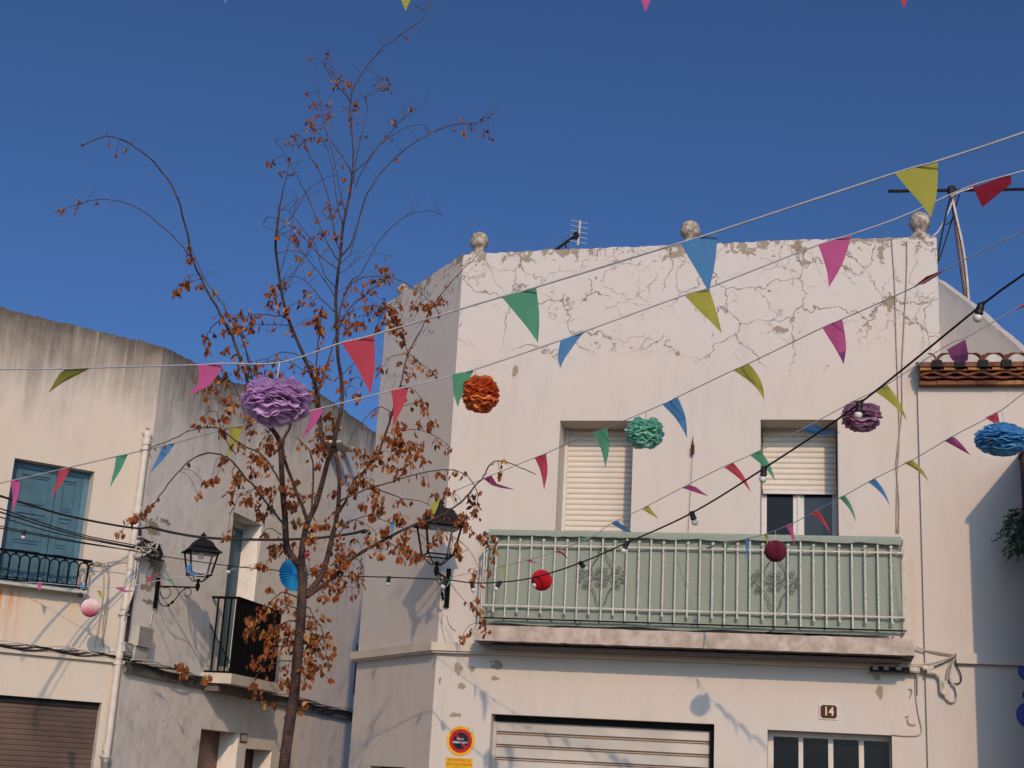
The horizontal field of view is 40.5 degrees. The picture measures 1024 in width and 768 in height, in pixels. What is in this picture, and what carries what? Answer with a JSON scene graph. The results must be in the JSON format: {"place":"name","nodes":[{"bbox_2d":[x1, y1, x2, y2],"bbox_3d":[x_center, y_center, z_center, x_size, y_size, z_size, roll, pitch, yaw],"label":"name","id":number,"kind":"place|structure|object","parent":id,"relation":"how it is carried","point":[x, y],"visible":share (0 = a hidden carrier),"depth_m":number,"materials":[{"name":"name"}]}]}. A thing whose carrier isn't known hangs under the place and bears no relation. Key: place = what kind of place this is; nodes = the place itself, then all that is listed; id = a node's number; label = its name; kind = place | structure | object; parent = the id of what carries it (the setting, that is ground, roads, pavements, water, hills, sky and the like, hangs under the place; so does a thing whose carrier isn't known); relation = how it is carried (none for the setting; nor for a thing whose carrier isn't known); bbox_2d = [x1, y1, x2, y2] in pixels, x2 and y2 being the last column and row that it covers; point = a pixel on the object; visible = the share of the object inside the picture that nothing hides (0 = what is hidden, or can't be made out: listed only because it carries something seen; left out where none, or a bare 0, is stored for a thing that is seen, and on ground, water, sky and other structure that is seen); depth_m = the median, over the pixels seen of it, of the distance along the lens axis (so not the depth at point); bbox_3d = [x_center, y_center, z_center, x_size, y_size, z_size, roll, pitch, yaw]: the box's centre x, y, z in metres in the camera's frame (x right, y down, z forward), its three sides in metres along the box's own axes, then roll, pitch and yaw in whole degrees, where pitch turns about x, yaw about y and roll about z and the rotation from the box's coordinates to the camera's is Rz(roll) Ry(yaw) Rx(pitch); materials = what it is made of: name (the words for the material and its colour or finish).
{"place":"outdoors","nodes":[
{"label":"outdoors","id":0,"kind":"place"},
{"bbox_2d":[279,557,308,590],"bbox_3d":[-1.978,1.703,12.585,0.308,0.355,0.039,15,-20,-37],"label":"paper fan","id":1,"kind":"object","parent":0,"point":[288,578],"visible":0.52,"depth_m":12.54},
{"bbox_2d":[0,0,1023,431],"label":"sky","id":2,"kind":"structure","parent":0,"point":[623,120],"materials":[{"name":"blue"}]},
{"bbox_2d":[224,0,906,11],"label":"bunting","id":3,"kind":"object","parent":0,"point":[405,3],"visible":1,"depth_m":4.95},
{"bbox_2d":[888,185,1023,299],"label":"aerial mast","id":4,"kind":"object","parent":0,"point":[950,189],"visible":0.91,"depth_m":18.86,"materials":[{"name":"grey metal"}]},
{"label":"ground","id":5,"kind":"structure","parent":0,"visible":0},
{"bbox_2d":[0,307,375,767],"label":"weathered house","id":6,"kind":"structure","parent":5,"relation":"on","point":[59,710],"depth_m":16.35,"materials":[{"name":"beige paint"}]},
{"bbox_2d":[0,460,89,588],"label":"window","id":7,"kind":"structure","parent":6,"relation":"in","point":[70,498],"depth_m":15.61,"materials":[{"name":"blue paint"}]},
{"bbox_2d":[0,695,98,767],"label":"garage door","id":8,"kind":"structure","parent":6,"relation":"in","point":[35,732],"depth_m":15.11,"materials":[{"name":"brown metal"}]},
{"bbox_2d":[0,644,131,660],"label":"ledge cables","id":9,"kind":"object","parent":6,"relation":"attached to","point":[44,648],"visible":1,"depth_m":15.19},
{"bbox_2d":[0,640,132,655],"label":"ledge rope","id":10,"kind":"object","parent":6,"relation":"attached to","point":[22,643],"visible":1,"depth_m":15.22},
{"bbox_2d":[0,508,134,550],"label":"telephone cable","id":11,"kind":"object","parent":6,"relation":"attached to","point":[106,541],"visible":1,"depth_m":13.99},
{"bbox_2d":[83,559,127,647],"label":"hanging wires","id":12,"kind":"object","parent":6,"relation":"hanging from","point":[97,562],"visible":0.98,"depth_m":15.63,"materials":[{"name":"beige plastic"}]},
{"bbox_2d":[121,642,133,652],"bbox_3d":[-4.354,2.976,15.671,0.066,0.107,0.183,0,-16,12],"label":"junction box","id":13,"kind":"object","parent":6,"relation":"attached to","point":[126,647],"visible":1,"depth_m":15.62,"materials":[{"name":"grey plastic"}]},
{"bbox_2d":[123,558,138,614],"bbox_3d":[-4.337,2.282,15.766,0.046,0.712,0.208,0,-16,13],"label":"white conduit","id":14,"kind":"object","parent":6,"relation":"attached to","point":[136,566],"visible":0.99,"depth_m":15.84,"materials":[{"name":"white plastic"}]},
{"bbox_2d":[124,529,141,641],"bbox_3d":[-4.341,2.352,15.868,0.055,1.424,0.044,11,-17,-24],"label":"corner cable","id":15,"kind":"object","parent":6,"relation":"attached to","point":[128,624],"visible":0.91,"depth_m":15.77,"materials":[{"name":"grey plastic"}]},
{"bbox_2d":[129,625,153,661],"bbox_3d":[-4.267,2.991,15.964,0.108,0.387,0.357,0,-16,12],"label":"meter box","id":16,"kind":"object","parent":6,"relation":"attached to","point":[141,638],"visible":0.99,"depth_m":15.88,"materials":[{"name":"grey plastic"}]},
{"bbox_2d":[133,536,163,561],"bbox_3d":[-4.219,1.933,16.111,0.131,0.269,0.705,-1,-16,14],"label":"cable splice","id":17,"kind":"object","parent":6,"relation":"attached to","point":[147,546],"visible":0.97,"depth_m":16.02,"materials":[{"name":"grey plastic"}]},
{"bbox_2d":[153,532,222,608],"bbox_3d":[-3.824,2.199,16.405,0.639,0.918,0.540,10,-17,-23],"label":"wall lantern","id":18,"kind":"object","parent":6,"relation":"attached to","point":[201,548],"depth_m":16.38,"materials":[{"name":"black metal"}]},
{"bbox_2d":[197,730,219,767],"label":"side door","id":19,"kind":"structure","parent":6,"relation":"in","point":[209,740],"depth_m":18.45,"materials":[{"name":"brown wood"}]},
{"bbox_2d":[219,527,242,667],"bbox_3d":[-3.964,2.877,18.888,0.079,1.944,0.978,0,-16,12],"label":"balcony door","id":20,"kind":"structure","parent":6,"relation":"in","point":[235,547],"depth_m":19.20,"materials":[{"name":"blue paint"}]},
{"bbox_2d":[129,659,352,711],"bbox_3d":[-3.444,4.320,19.545,0.064,0.175,8.273,0,-16,12],"label":"side ledge rope","id":21,"kind":"object","parent":6,"relation":"attached to","point":[169,666],"visible":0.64,"depth_m":17.53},
{"bbox_2d":[130,659,352,713],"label":"side ledge cables","id":22,"kind":"object","parent":6,"relation":"attached to","point":[199,678],"visible":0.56,"depth_m":17.16,"materials":[{"name":"black plastic"}]},
{"bbox_2d":[240,733,247,742],"bbox_3d":[-3.652,4.822,18.904,0.013,0.120,0.220,0,-16,12],"label":"number plate","id":23,"kind":"object","parent":6,"relation":"attached to","point":[243,737],"visible":1,"depth_m":18.88,"materials":[{"name":"grey tile"}]},
{"bbox_2d":[244,749,253,767],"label":"side window","id":24,"kind":"structure","parent":6,"relation":"in","point":[248,763],"depth_m":19.74,"materials":[{"name":"brown wood"}]},
{"bbox_2d":[325,435,359,451],"bbox_3d":[-2.740,1.004,22.480,0.298,0.140,1.048,0,-16,12],"label":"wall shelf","id":25,"kind":"object","parent":6,"relation":"attached to","point":[343,447],"depth_m":22.19,"materials":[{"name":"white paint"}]},
{"bbox_2d":[353,646,357,694],"bbox_3d":[-2.674,4.926,23.809,0.020,0.842,0.754,0,-16,12],"label":"narrow window","id":26,"kind":"structure","parent":6,"relation":"in","point":[357,646],"depth_m":23.74,"materials":[{"name":"blue glass"}]},
{"bbox_2d":[0,273,1023,592],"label":"festoon lights","id":27,"kind":"object","parent":6,"relation":"hanging from","point":[978,311],"visible":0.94,"depth_m":8.97},
{"bbox_2d":[81,590,99,616],"bbox_3d":[-4.539,2.368,14.955,0.196,0.286,0.196,3,-16,0],"label":"honeycomb ball","id":28,"kind":"object","parent":27,"relation":"hanging from","point":[90,607],"visible":1,"depth_m":14.88,"materials":[{"name":"pink paper"}]},
{"bbox_2d":[531,570,551,590],"bbox_3d":[0.246,1.559,11.414,0.173,0.286,0.173,3,-16,0],"label":"honeycomb ball","id":29,"kind":"object","parent":27,"relation":"hanging from","point":[543,583],"visible":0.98,"depth_m":11.34,"materials":[{"name":"red paper"}]},
{"bbox_2d":[20,230,1023,598],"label":"bunting","id":30,"kind":"object","parent":6,"relation":"hanging from","point":[834,332],"visible":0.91,"depth_m":9.31},
{"bbox_2d":[624,410,664,448],"bbox_3d":[0.919,0.316,9.589,0.286,0.268,0.277,3,-16,0],"label":"paper pompom","id":31,"kind":"object","parent":30,"relation":"hanging from","point":[638,436],"visible":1,"depth_m":9.53,"materials":[{"name":"teal paper"}]},
{"bbox_2d":[53,0,535,767],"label":"young tree","id":32,"kind":"object","parent":5,"relation":"on","point":[301,640],"visible":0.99,"depth_m":9.81,"materials":[{"name":"brown plant"}]},
{"bbox_2d":[0,131,1023,396],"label":"bunting","id":33,"kind":"object","parent":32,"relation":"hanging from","point":[920,181],"visible":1,"depth_m":7.90},
{"bbox_2d":[240,362,313,427],"bbox_3d":[-1.463,0.064,8.634,0.450,0.408,0.448,3,-16,0],"label":"paper pompom","id":34,"kind":"object","parent":33,"relation":"hanging from","point":[277,402],"visible":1,"depth_m":8.53,"materials":[{"name":"purple paper"}]},
{"bbox_2d":[0,170,1023,510],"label":"bunting","id":35,"kind":"object","parent":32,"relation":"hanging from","point":[834,250],"visible":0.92,"depth_m":8.68},
{"bbox_2d":[462,370,499,412],"bbox_3d":[-0.199,0.050,9.024,0.256,0.284,0.249,3,-16,0],"label":"paper pompom","id":36,"kind":"object","parent":35,"relation":"hanging from","point":[475,398],"visible":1,"depth_m":8.96,"materials":[{"name":"orange paper"}]},
{"bbox_2d":[348,212,940,767],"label":"corner house","id":37,"kind":"structure","parent":5,"relation":"on","point":[548,696],"depth_m":14.26,"materials":[{"name":"white paint"}]},
{"bbox_2d":[0,495,370,540],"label":"overhead cable","id":38,"kind":"object","parent":37,"relation":"attached to","point":[363,531],"visible":0.91,"depth_m":16.11,"materials":[{"name":"black rubber"}]},
{"bbox_2d":[413,499,463,607],"bbox_3d":[-0.755,1.691,14.009,0.504,1.022,0.723,8,-17,-17],"label":"wall lantern","id":39,"kind":"object","parent":37,"relation":"attached to","point":[447,525],"depth_m":13.90,"materials":[{"name":"black metal"}]},
{"bbox_2d":[441,597,455,641],"bbox_3d":[-0.647,2.415,14.198,0.162,0.459,0.029,0,-16,12],"label":"lantern wire","id":40,"kind":"object","parent":39,"relation":"hanging from","point":[442,619],"visible":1,"depth_m":14.21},
{"bbox_2d":[445,757,472,767],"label":"sign","id":41,"kind":"object","parent":37,"relation":"attached to","point":[459,762],"visible":1,"depth_m":13.79,"materials":[{"name":"yellow metal"}]},
{"bbox_2d":[447,726,474,755],"bbox_3d":[-0.513,3.561,13.845,0.288,0.288,0.012,0,-16,12],"label":"no parking sign","id":42,"kind":"object","parent":37,"relation":"attached to","point":[460,740],"visible":1,"depth_m":13.84,"materials":[{"name":"yellow metal"}]},
{"bbox_2d":[553,220,587,249],"bbox_3d":[0.782,-2.155,20.398,0.554,0.538,0.379,14,-19,-33],"label":"roof aerial","id":43,"kind":"object","parent":37,"relation":"on","point":[576,235],"visible":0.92,"depth_m":20.36,"materials":[{"name":"grey metal"}]},
{"bbox_2d":[491,715,713,767],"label":"garage door","id":44,"kind":"structure","parent":37,"relation":"in","point":[518,741],"depth_m":13.74,"materials":[{"name":"metal"}]},
{"bbox_2d":[688,439,694,529],"bbox_3d":[1.821,1.007,14.084,0.046,1.001,0.068,3,-16,0],"label":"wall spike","id":45,"kind":"object","parent":37,"relation":"attached to","point":[692,449],"depth_m":14.14,"materials":[{"name":"brown metal"}]},
{"bbox_2d":[486,529,902,636],"bbox_3d":[1.740,1.956,13.595,4.005,0.941,0.404,0,-16,12],"label":"balcony railing","id":46,"kind":"object","parent":37,"relation":"attached to","point":[807,541],"visible":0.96,"depth_m":13.46,"materials":[{"name":"green metal"}]},
{"bbox_2d":[446,304,1023,586],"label":"bunting","id":47,"kind":"object","parent":37,"relation":"hanging from","point":[958,352],"visible":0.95,"depth_m":9.72},
{"bbox_2d":[841,396,882,431],"bbox_3d":[2.356,0.203,9.333,0.281,0.239,0.281,3,-16,0],"label":"paper pompom","id":48,"kind":"object","parent":47,"relation":"hanging from","point":[868,421],"visible":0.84,"depth_m":9.27,"materials":[{"name":"purple paper"}]},
{"bbox_2d":[761,483,838,636],"bbox_3d":[2.925,1.821,14.122,0.763,1.666,0.070,0,-16,12],"label":"window frame","id":49,"kind":"structure","parent":37,"relation":"in","point":[778,510],"depth_m":14.26,"materials":[{"name":"white plastic"}]},
{"bbox_2d":[819,704,837,719],"bbox_3d":[3.021,3.126,13.232,0.176,0.144,0.015,0,-16,12],"label":"house number","id":50,"kind":"object","parent":37,"relation":"attached to","point":[828,711],"visible":1,"depth_m":13.23,"materials":[{"name":"brown ceramic"}]},
{"bbox_2d":[768,731,890,767],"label":"entrance door","id":51,"kind":"structure","parent":37,"relation":"in","point":[784,751],"depth_m":13.34,"materials":[{"name":"white plastic"}]},
{"bbox_2d":[678,393,1023,560],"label":"bunting","id":52,"kind":"object","parent":37,"relation":"hanging from","point":[956,443],"visible":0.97,"depth_m":10.50},
{"bbox_2d":[764,531,786,561],"bbox_3d":[2.195,1.351,11.556,0.182,0.264,0.182,3,-16,0],"label":"honeycomb ball","id":53,"kind":"object","parent":52,"relation":"hanging from","point":[775,550],"visible":1,"depth_m":11.48,"materials":[{"name":"red paper"}]},
{"bbox_2d":[974,410,1023,456],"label":"paper pompom","id":54,"kind":"object","parent":52,"relation":"hanging from","point":[1003,439],"visible":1,"depth_m":9.21,"materials":[{"name":"blue paper"}]},
{"bbox_2d":[870,664,909,672],"bbox_3d":[3.582,2.680,13.152,0.362,0.099,0.084,0,-16,12],"label":"insulator rack","id":55,"kind":"object","parent":37,"relation":"attached to","point":[886,668],"visible":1,"depth_m":13.14,"materials":[{"name":"grey plastic"}]},
{"bbox_2d":[891,238,907,532],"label":"facade wires","id":56,"kind":"object","parent":37,"relation":"attached to","point":[897,455],"visible":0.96,"depth_m":13.97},
{"bbox_2d":[892,675,921,736],"bbox_3d":[3.728,3.034,13.103,0.271,0.576,0.019,0,-16,12],"label":"door wire","id":57,"kind":"object","parent":37,"relation":"attached to","point":[917,711],"depth_m":13.06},
{"bbox_2d":[905,646,961,702],"bbox_3d":[3.971,2.733,13.075,0.517,0.515,0.076,0,-16,12],"label":"cable junction","id":58,"kind":"object","parent":37,"relation":"attached to","point":[915,667],"visible":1,"depth_m":13.07,"materials":[{"name":"beige plastic"}]},
{"bbox_2d":[915,352,1023,767],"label":"tiled eave house","id":59,"kind":"structure","parent":5,"relation":"on","point":[973,593],"depth_m":13.33,"materials":[{"name":"white paint"}]},
{"bbox_2d":[1016,666,1023,725],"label":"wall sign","id":60,"kind":"object","parent":59,"relation":"attached to","point":[1020,713],"visible":1,"depth_m":12.85,"materials":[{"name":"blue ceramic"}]},
{"bbox_2d":[938,279,1023,354],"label":"gable wall","id":61,"kind":"structure","parent":5,"relation":"on","point":[955,306],"depth_m":16.37,"materials":[{"name":"white paint"}]},
{"bbox_2d":[1018,452,1023,532],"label":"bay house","id":62,"kind":"structure","parent":5,"relation":"on","point":[1021,456],"depth_m":13.36,"materials":[{"name":"white paint"}]},
{"bbox_2d":[991,507,1023,561],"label":"hanging plant","id":63,"kind":"object","parent":62,"relation":"attached to","point":[1019,528],"visible":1,"depth_m":12.97,"materials":[{"name":"green plant"}]}
]}

